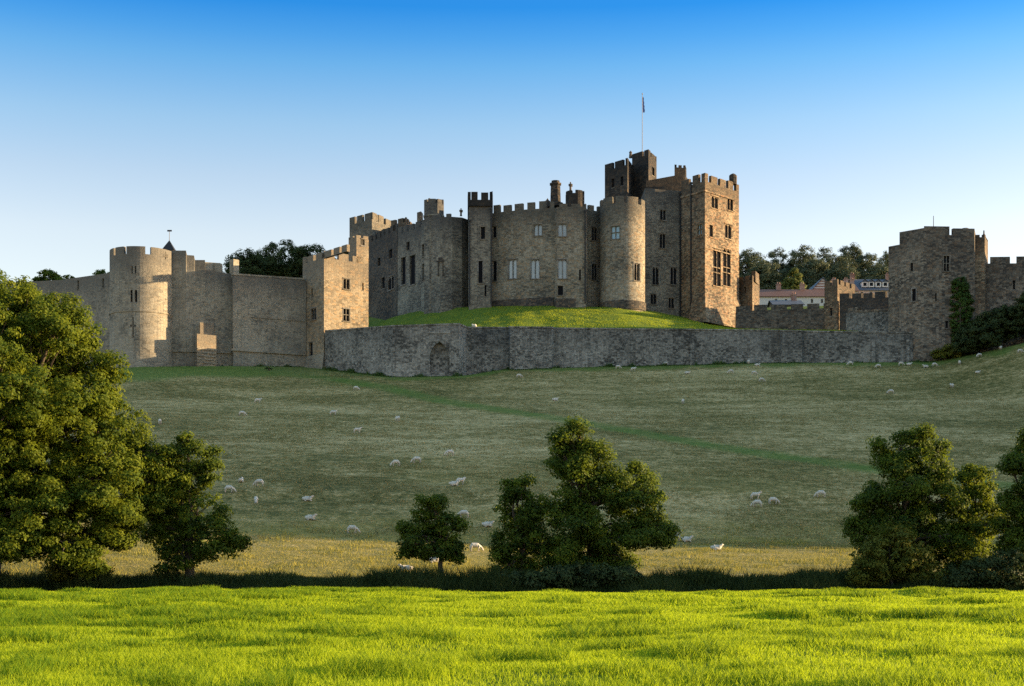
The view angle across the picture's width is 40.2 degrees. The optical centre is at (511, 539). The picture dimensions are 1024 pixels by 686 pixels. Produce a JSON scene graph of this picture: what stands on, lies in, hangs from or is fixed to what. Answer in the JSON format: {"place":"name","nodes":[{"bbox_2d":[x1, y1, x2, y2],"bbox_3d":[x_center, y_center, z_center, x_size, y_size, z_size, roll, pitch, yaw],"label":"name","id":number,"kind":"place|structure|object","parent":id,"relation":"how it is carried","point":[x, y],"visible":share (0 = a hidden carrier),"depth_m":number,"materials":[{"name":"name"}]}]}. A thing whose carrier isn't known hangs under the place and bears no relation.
{"place":"outdoors","nodes":[
{"label":"outdoors","id":0,"kind":"place"},
{"bbox_2d":[0,306,1023,685],"bbox_3d":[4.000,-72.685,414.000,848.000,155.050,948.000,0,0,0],"label":"ground","id":1,"kind":"structure","parent":0,"point":[588,384],"depth_m":159.53,"materials":[{"name":"green plant"}]},
{"bbox_2d":[32,268,64,280],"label":"shrub","id":2,"kind":"object","parent":1,"relation":"on","point":[49,273],"visible":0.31,"depth_m":262.88,"materials":[{"name":"green plant"}]},
{"bbox_2d":[1,273,109,364],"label":"curtain wall","id":3,"kind":"structure","parent":1,"relation":"on","point":[93,291],"depth_m":244.98,"materials":[{"name":"stone"}]},
{"bbox_2d":[56,274,74,279],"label":"shrub","id":4,"kind":"object","parent":1,"relation":"on","point":[64,276],"visible":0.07,"depth_m":259.63,"materials":[{"name":"green plant"}]},
{"bbox_2d":[40,560,114,582],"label":"shrub","id":5,"kind":"object","parent":1,"relation":"on","point":[54,572],"visible":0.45,"depth_m":84.41,"materials":[{"name":"green plant"}]},
{"bbox_2d":[0,269,194,579],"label":"broadleaf tree","id":6,"kind":"object","parent":1,"relation":"on","point":[45,341],"visible":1,"depth_m":81.61,"materials":[{"name":"green plant"}]},
{"bbox_2d":[92,269,109,274],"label":"shrub","id":7,"kind":"object","parent":1,"relation":"on","point":[102,271],"visible":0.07,"depth_m":252.97,"materials":[{"name":"green plant"}]},
{"bbox_2d":[109,230,175,367],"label":"round tower","id":8,"kind":"structure","parent":1,"relation":"on","point":[140,314],"depth_m":235.29,"materials":[{"name":"stone"}]},
{"bbox_2d":[137,430,255,577],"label":"riverside tree","id":9,"kind":"object","parent":1,"relation":"on","point":[186,531],"visible":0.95,"depth_m":85.36,"materials":[{"name":"green plant"}]},
{"bbox_2d":[171,251,238,366],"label":"curtain wall","id":10,"kind":"structure","parent":1,"relation":"on","point":[202,312],"depth_m":239.78,"materials":[{"name":"stone"}]},
{"bbox_2d":[224,485,236,492],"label":"sheep","id":11,"kind":"object","parent":1,"relation":"on","point":[232,488],"visible":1,"depth_m":122.67},
{"bbox_2d":[222,247,268,274],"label":"broadleaf tree","id":12,"kind":"object","parent":1,"relation":"on","point":[246,266],"visible":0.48,"depth_m":290.98,"materials":[{"name":"green plant"}]},
{"bbox_2d":[252,479,263,485],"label":"sheep","id":13,"kind":"object","parent":1,"relation":"on","point":[257,481],"visible":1,"depth_m":125.49},
{"bbox_2d":[231,273,305,366],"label":"curtain wall","id":14,"kind":"structure","parent":1,"relation":"on","point":[269,320],"depth_m":242.78,"materials":[{"name":"stone"}]},
{"bbox_2d":[253,239,302,276],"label":"broadleaf tree","id":15,"kind":"object","parent":1,"relation":"on","point":[279,264],"visible":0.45,"depth_m":296.16,"materials":[{"name":"green plant"}]},
{"bbox_2d":[286,244,324,277],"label":"broadleaf tree","id":16,"kind":"object","parent":1,"relation":"on","point":[298,254],"visible":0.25,"depth_m":294.22,"materials":[{"name":"green plant"}]},
{"bbox_2d":[302,495,313,500],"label":"sheep","id":17,"kind":"object","parent":1,"relation":"on","point":[307,498],"visible":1,"depth_m":121.65},
{"bbox_2d":[305,514,316,519],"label":"sheep","id":18,"kind":"object","parent":1,"relation":"on","point":[308,517],"visible":1,"depth_m":114.43},
{"bbox_2d":[303,235,368,368],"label":"square tower","id":19,"kind":"structure","parent":1,"relation":"on","point":[337,293],"depth_m":244.24,"materials":[{"name":"stone"}]},
{"bbox_2d":[310,307,316,320],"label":"window","id":20,"kind":"structure","parent":19,"relation":"in","point":[315,308],"depth_m":244.32,"materials":[{"name":"stone"}]},
{"bbox_2d":[342,307,350,322],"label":"window","id":21,"kind":"structure","parent":19,"relation":"in","point":[345,310],"depth_m":244.44,"materials":[{"name":"stone"}]},
{"bbox_2d":[343,277,350,290],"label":"window","id":22,"kind":"structure","parent":19,"relation":"in","point":[345,280],"depth_m":244.53,"materials":[{"name":"stone"}]},
{"bbox_2d":[347,525,359,532],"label":"sheep","id":23,"kind":"object","parent":1,"relation":"on","point":[352,527],"visible":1,"depth_m":111.08},
{"bbox_2d":[394,493,472,578],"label":"riverside tree","id":24,"kind":"object","parent":1,"relation":"on","point":[442,545],"visible":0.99,"depth_m":86.47,"materials":[{"name":"green plant"}]},
{"bbox_2d":[469,543,483,550],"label":"sheep","id":25,"kind":"object","parent":1,"relation":"on","point":[475,545],"visible":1,"depth_m":104.29},
{"bbox_2d":[482,521,494,526],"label":"sheep","id":26,"kind":"object","parent":1,"relation":"on","point":[485,524],"visible":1,"depth_m":114.64},
{"bbox_2d":[2,514,1000,577],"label":"dry grass","id":27,"kind":"structure","parent":1,"relation":"on","point":[697,548],"depth_m":99.94,"materials":[{"name":"yellow plant"}]},
{"bbox_2d":[0,584,1023,685],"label":"meadow grass","id":28,"kind":"structure","parent":1,"relation":"on","point":[39,618],"depth_m":23.00,"materials":[{"name":"green plant"}]},
{"bbox_2d":[0,562,1023,592],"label":"bank reeds","id":29,"kind":"object","parent":1,"relation":"on","point":[680,580],"visible":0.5,"depth_m":84.09,"materials":[{"name":"green plant"}]},
{"bbox_2d":[485,471,562,573],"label":"riverside tree","id":30,"kind":"object","parent":1,"relation":"on","point":[524,533],"visible":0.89,"depth_m":88.01,"materials":[{"name":"green plant"}]},
{"bbox_2d":[499,561,646,586],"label":"shrub","id":31,"kind":"object","parent":1,"relation":"on","point":[572,574],"visible":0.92,"depth_m":83.75,"materials":[{"name":"green plant"}]},
{"bbox_2d":[174,352,976,377],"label":"wall foot weeds","id":32,"kind":"object","parent":1,"relation":"on","point":[350,370],"depth_m":235.05,"materials":[{"name":"green plant"}]},
{"bbox_2d":[533,414,683,569],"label":"riverside tree","id":33,"kind":"object","parent":1,"relation":"on","point":[579,514],"visible":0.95,"depth_m":86.98,"materials":[{"name":"green plant"}]},
{"bbox_2d":[375,305,857,330],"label":"castle mound","id":34,"kind":"object","parent":1,"relation":"on","point":[421,318],"visible":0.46,"depth_m":251.57,"materials":[{"name":"green plant"}]},
{"bbox_2d":[349,149,740,327],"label":"castle keep","id":35,"kind":"structure","parent":34,"relation":"on","point":[642,237],"depth_m":263.56,"materials":[{"name":"stone"}]},
{"bbox_2d":[387,274,393,291],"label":"window","id":36,"kind":"structure","parent":35,"relation":"in","point":[391,279],"depth_m":280.80,"materials":[{"name":"glass"}]},
{"bbox_2d":[400,256,405,285],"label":"window","id":37,"kind":"structure","parent":35,"relation":"in","point":[404,259],"depth_m":276.45,"materials":[{"name":"glass"}]},
{"bbox_2d":[409,253,415,285],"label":"window","id":38,"kind":"structure","parent":35,"relation":"in","point":[413,258],"depth_m":273.70,"materials":[{"name":"glass"}]},
{"bbox_2d":[477,260,483,283],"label":"window","id":39,"kind":"structure","parent":35,"relation":"in","point":[480,261],"depth_m":259.89,"materials":[{"name":"glass"}]},
{"bbox_2d":[480,226,485,239],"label":"window","id":40,"kind":"structure","parent":35,"relation":"in","point":[482,228],"depth_m":259.89,"materials":[{"name":"glass"}]},
{"bbox_2d":[492,225,496,238],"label":"window","id":41,"kind":"structure","parent":35,"relation":"in","point":[495,228],"depth_m":262.12,"materials":[{"name":"glass"}]},
{"bbox_2d":[492,260,497,281],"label":"window","id":42,"kind":"structure","parent":35,"relation":"in","point":[495,261],"depth_m":262.19,"materials":[{"name":"glass"}]},
{"bbox_2d":[507,258,517,279],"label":"window","id":43,"kind":"structure","parent":35,"relation":"in","point":[512,263],"depth_m":260.65,"materials":[{"name":"glass"}]},
{"bbox_2d":[530,258,539,279],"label":"window","id":44,"kind":"structure","parent":35,"relation":"in","point":[534,264],"depth_m":259.19,"materials":[{"name":"glass"}]},
{"bbox_2d":[533,223,542,236],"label":"window","id":45,"kind":"structure","parent":35,"relation":"in","point":[538,228],"depth_m":259.07,"materials":[{"name":"glass"}]},
{"bbox_2d":[557,285,563,295],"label":"window","id":46,"kind":"structure","parent":35,"relation":"in","point":[560,288],"depth_m":256.93,"materials":[{"name":"glass"}]},
{"bbox_2d":[557,223,567,236],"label":"window","id":47,"kind":"structure","parent":35,"relation":"in","point":[561,226],"depth_m":256.93,"materials":[{"name":"glass"}]},
{"bbox_2d":[557,258,567,279],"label":"window","id":48,"kind":"structure","parent":35,"relation":"in","point":[561,263],"depth_m":256.93,"materials":[{"name":"glass"}]},
{"bbox_2d":[591,226,597,241],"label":"window","id":49,"kind":"structure","parent":35,"relation":"in","point":[593,230],"depth_m":262.12,"materials":[{"name":"glass"}]},
{"bbox_2d":[591,262,597,280],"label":"window","id":50,"kind":"structure","parent":35,"relation":"in","point":[593,267],"depth_m":262.12,"materials":[{"name":"glass"}]},
{"bbox_2d":[610,225,620,239],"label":"window","id":51,"kind":"structure","parent":35,"relation":"in","point":[615,232],"depth_m":256.68,"materials":[{"name":"glass"}]},
{"bbox_2d":[633,262,640,281],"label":"window","id":52,"kind":"structure","parent":35,"relation":"in","point":[635,266],"depth_m":256.99,"materials":[{"name":"stone"}]},
{"bbox_2d":[642,93,644,150],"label":"flagpole","id":53,"kind":"object","parent":35,"relation":"on","point":[643,109],"visible":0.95,"depth_m":282.95,"materials":[{"name":"metal"}]},
{"bbox_2d":[650,293,657,304],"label":"window","id":54,"kind":"structure","parent":35,"relation":"in","point":[653,296],"depth_m":266.25,"materials":[{"name":"glass"}]},
{"bbox_2d":[651,266,659,285],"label":"window","id":55,"kind":"structure","parent":35,"relation":"in","point":[654,270],"depth_m":266.38,"materials":[{"name":"glass"}]},
{"bbox_2d":[659,209,666,220],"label":"window","id":56,"kind":"structure","parent":35,"relation":"in","point":[661,211],"depth_m":266.90,"materials":[{"name":"glass"}]},
{"bbox_2d":[659,233,666,248],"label":"window","id":57,"kind":"structure","parent":35,"relation":"in","point":[662,236],"depth_m":266.83,"materials":[{"name":"glass"}]},
{"bbox_2d":[668,297,674,308],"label":"window","id":58,"kind":"structure","parent":35,"relation":"in","point":[670,299],"depth_m":267.49,"materials":[{"name":"glass"}]},
{"bbox_2d":[669,266,677,285],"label":"window","id":59,"kind":"structure","parent":35,"relation":"in","point":[672,270],"depth_m":267.62,"materials":[{"name":"glass"}]},
{"bbox_2d":[696,223,702,235],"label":"window","id":60,"kind":"structure","parent":35,"relation":"in","point":[700,226],"depth_m":262.89,"materials":[{"name":"glass"}]},
{"bbox_2d":[711,194,718,210],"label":"window","id":61,"kind":"structure","parent":35,"relation":"in","point":[714,199],"depth_m":264.18,"materials":[{"name":"stone"}]},
{"bbox_2d":[713,247,721,287],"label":"window","id":62,"kind":"structure","parent":35,"relation":"in","point":[716,268],"depth_m":264.63,"materials":[{"name":"stone"}]},
{"bbox_2d":[722,247,731,287],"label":"window","id":63,"kind":"structure","parent":35,"relation":"in","point":[726,268],"depth_m":267.10,"materials":[{"name":"glass"}]},
{"bbox_2d":[724,222,732,240],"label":"window","id":64,"kind":"structure","parent":35,"relation":"in","point":[727,228],"depth_m":267.49,"materials":[{"name":"stone"}]},
{"bbox_2d":[727,196,733,212],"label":"window","id":65,"kind":"structure","parent":35,"relation":"in","point":[729,201],"depth_m":268.01,"materials":[{"name":"glass"}]},
{"bbox_2d":[735,303,823,329],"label":"retaining wall","id":66,"kind":"structure","parent":34,"relation":"on","point":[798,316],"depth_m":261.18,"materials":[{"name":"stone"}]},
{"bbox_2d":[325,323,913,376],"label":"wall","id":67,"kind":"structure","parent":1,"relation":"on","point":[448,349],"depth_m":234.61,"materials":[{"name":"stone"}]},
{"bbox_2d":[681,536,693,541],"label":"sheep","id":68,"kind":"object","parent":1,"relation":"on","point":[684,539],"visible":0.98,"depth_m":113.03},
{"bbox_2d":[711,544,723,549],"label":"sheep","id":69,"kind":"object","parent":1,"relation":"on","point":[717,547],"visible":0.91,"depth_m":106.05},
{"bbox_2d":[739,271,758,310],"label":"gate turret","id":70,"kind":"object","parent":1,"relation":"on","point":[749,290],"visible":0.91,"depth_m":271.45,"materials":[{"name":"stone"}]},
{"bbox_2d":[739,247,760,277],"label":"broadleaf tree","id":71,"kind":"object","parent":1,"relation":"on","point":[746,263],"visible":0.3,"depth_m":556.95,"materials":[{"name":"green plant"}]},
{"bbox_2d":[750,500,761,506],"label":"sheep","id":72,"kind":"object","parent":1,"relation":"on","point":[754,502],"visible":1,"depth_m":125.33},
{"bbox_2d":[750,491,761,498],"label":"sheep","id":73,"kind":"object","parent":1,"relation":"on","point":[755,494],"visible":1,"depth_m":127.47},
{"bbox_2d":[745,253,782,288],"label":"broadleaf tree","id":74,"kind":"object","parent":1,"relation":"on","point":[768,275],"visible":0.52,"depth_m":518.14,"materials":[{"name":"green plant"}]},
{"bbox_2d":[768,497,779,503],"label":"sheep","id":75,"kind":"object","parent":1,"relation":"on","point":[773,499],"visible":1,"depth_m":126.27},
{"bbox_2d":[766,247,788,285],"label":"broadleaf tree","id":76,"kind":"object","parent":1,"relation":"on","point":[774,254],"visible":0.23,"depth_m":588.03,"materials":[{"name":"green plant"}]},
{"bbox_2d":[767,292,804,307],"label":"town house","id":77,"kind":"structure","parent":1,"relation":"on","point":[793,300],"depth_m":302.69,"materials":[{"name":"grey stone"}]},
{"bbox_2d":[759,282,823,305],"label":"town house","id":78,"kind":"structure","parent":1,"relation":"on","point":[809,296],"depth_m":345.13,"materials":[{"name":"white paint"}]},
{"bbox_2d":[781,267,806,288],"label":"broadleaf tree","id":79,"kind":"object","parent":1,"relation":"on","point":[793,282],"visible":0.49,"depth_m":428.57,"materials":[{"name":"green plant"}]},
{"bbox_2d":[781,244,822,285],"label":"broadleaf tree","id":80,"kind":"object","parent":1,"relation":"on","point":[796,262],"visible":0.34,"depth_m":573.15,"materials":[{"name":"green plant"}]},
{"bbox_2d":[799,257,830,288],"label":"broadleaf tree","id":81,"kind":"object","parent":1,"relation":"on","point":[815,274],"visible":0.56,"depth_m":522.76,"materials":[{"name":"green plant"}]},
{"bbox_2d":[809,277,825,288],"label":"town house","id":82,"kind":"structure","parent":1,"relation":"on","point":[819,284],"depth_m":352.00,"materials":[{"name":"grey brick"}]},
{"bbox_2d":[814,490,825,496],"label":"sheep","id":83,"kind":"object","parent":1,"relation":"on","point":[820,492],"visible":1,"depth_m":128.30},
{"bbox_2d":[814,246,848,279],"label":"broadleaf tree","id":84,"kind":"object","parent":1,"relation":"on","point":[828,258],"visible":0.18,"depth_m":588.82,"materials":[{"name":"green plant"}]},
{"bbox_2d":[824,279,854,329],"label":"block tower","id":85,"kind":"structure","parent":1,"relation":"on","point":[831,301],"depth_m":257.79,"materials":[{"name":"stone"}]},
{"bbox_2d":[825,259,860,282],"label":"broadleaf tree","id":86,"kind":"object","parent":1,"relation":"on","point":[839,273],"visible":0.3,"depth_m":518.07,"materials":[{"name":"green plant"}]},
{"bbox_2d":[831,277,859,292],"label":"town house","id":87,"kind":"structure","parent":1,"relation":"on","point":[850,282],"depth_m":360.10,"materials":[{"name":"pink brick"}]},
{"bbox_2d":[834,242,865,271],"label":"broadleaf tree","id":88,"kind":"object","parent":1,"relation":"on","point":[851,256],"visible":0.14,"depth_m":597.15,"materials":[{"name":"green plant"}]},
{"bbox_2d":[839,292,887,329],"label":"curtain wall","id":89,"kind":"structure","parent":1,"relation":"on","point":[869,301],"depth_m":251.88,"materials":[{"name":"stone"}]},
{"bbox_2d":[846,307,887,331],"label":"curtain wall","id":90,"kind":"structure","parent":1,"relation":"on","point":[858,318],"depth_m":245.90,"materials":[{"name":"stone"}]},
{"bbox_2d":[853,252,880,278],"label":"broadleaf tree","id":91,"kind":"object","parent":1,"relation":"on","point":[864,266],"visible":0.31,"depth_m":582.93,"materials":[{"name":"green plant"}]},
{"bbox_2d":[850,272,887,292],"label":"town house","id":92,"kind":"structure","parent":1,"relation":"on","point":[870,285],"depth_m":362.60,"materials":[{"name":"grey brick"}]},
{"bbox_2d":[861,262,887,278],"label":"broadleaf tree","id":93,"kind":"object","parent":1,"relation":"on","point":[880,271],"visible":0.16,"depth_m":512.86,"materials":[{"name":"green plant"}]},
{"bbox_2d":[870,251,887,277],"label":"broadleaf tree","id":94,"kind":"object","parent":1,"relation":"on","point":[883,259],"visible":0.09,"depth_m":572.86,"materials":[{"name":"green plant"}]},
{"bbox_2d":[844,523,950,586],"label":"shrub","id":95,"kind":"object","parent":1,"relation":"on","point":[894,563],"visible":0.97,"depth_m":83.87,"materials":[{"name":"green plant"}]},
{"bbox_2d":[839,422,992,578],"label":"riverside tree","id":96,"kind":"object","parent":1,"relation":"on","point":[920,510],"visible":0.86,"depth_m":87.33,"materials":[{"name":"green plant"}]},
{"bbox_2d":[888,226,987,360],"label":"broad tower","id":97,"kind":"structure","parent":1,"relation":"on","point":[927,265],"depth_m":231.45,"materials":[{"name":"grey stone"}]},
{"bbox_2d":[911,287,916,302],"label":"window","id":98,"kind":"structure","parent":97,"relation":"in","point":[914,289],"depth_m":232.51,"materials":[{"name":"glass"}]},
{"bbox_2d":[943,255,950,271],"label":"window","id":99,"kind":"structure","parent":97,"relation":"in","point":[946,258],"depth_m":231.32,"materials":[{"name":"glass"}]},
{"bbox_2d":[944,320,949,328],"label":"window","id":100,"kind":"structure","parent":97,"relation":"in","point":[946,322],"depth_m":231.21,"materials":[{"name":"glass"}]},
{"bbox_2d":[949,276,975,339],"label":"ivy plant","id":101,"kind":"object","parent":97,"relation":"attached to","point":[968,314],"visible":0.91,"depth_m":230.78,"materials":[{"name":"green plant"}]},
{"bbox_2d":[929,343,964,359],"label":"shrub","id":102,"kind":"object","parent":1,"relation":"on","point":[945,352],"visible":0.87,"depth_m":228.45,"materials":[{"name":"green plant"}]},
{"bbox_2d":[942,463,1006,572],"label":"riverside tree","id":103,"kind":"object","parent":1,"relation":"on","point":[979,488],"visible":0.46,"depth_m":88.61,"materials":[{"name":"green plant"}]},
{"bbox_2d":[950,312,1000,354],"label":"shrub","id":104,"kind":"object","parent":1,"relation":"on","point":[963,337],"visible":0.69,"depth_m":227.27,"materials":[{"name":"green plant"}]},
{"bbox_2d":[933,547,1023,586],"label":"shrub","id":105,"kind":"object","parent":1,"relation":"on","point":[999,564],"visible":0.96,"depth_m":83.77,"materials":[{"name":"green plant"}]},
{"bbox_2d":[968,304,1023,347],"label":"shrub","id":106,"kind":"object","parent":1,"relation":"on","point":[1007,330],"visible":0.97,"depth_m":226.20,"materials":[{"name":"green plant"}]},
{"bbox_2d":[986,256,1023,350],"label":"curtain wall","id":107,"kind":"structure","parent":1,"relation":"on","point":[1004,280],"depth_m":233.61,"materials":[{"name":"grey stone"}]},
{"bbox_2d":[988,427,1023,574],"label":"riverside tree","id":108,"kind":"object","parent":1,"relation":"on","point":[1012,504],"visible":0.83,"depth_m":85.70,"materials":[{"name":"green plant"}]},
{"bbox_2d":[1007,292,1023,331],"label":"shrub","id":109,"kind":"object","parent":1,"relation":"on","point":[1019,305],"visible":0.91,"depth_m":226.18,"materials":[{"name":"green plant"}]},
{"bbox_2d":[0,0,1023,282],"label":"sky","id":110,"kind":"structure","parent":0,"point":[225,126],"materials":[{"name":"blue"}]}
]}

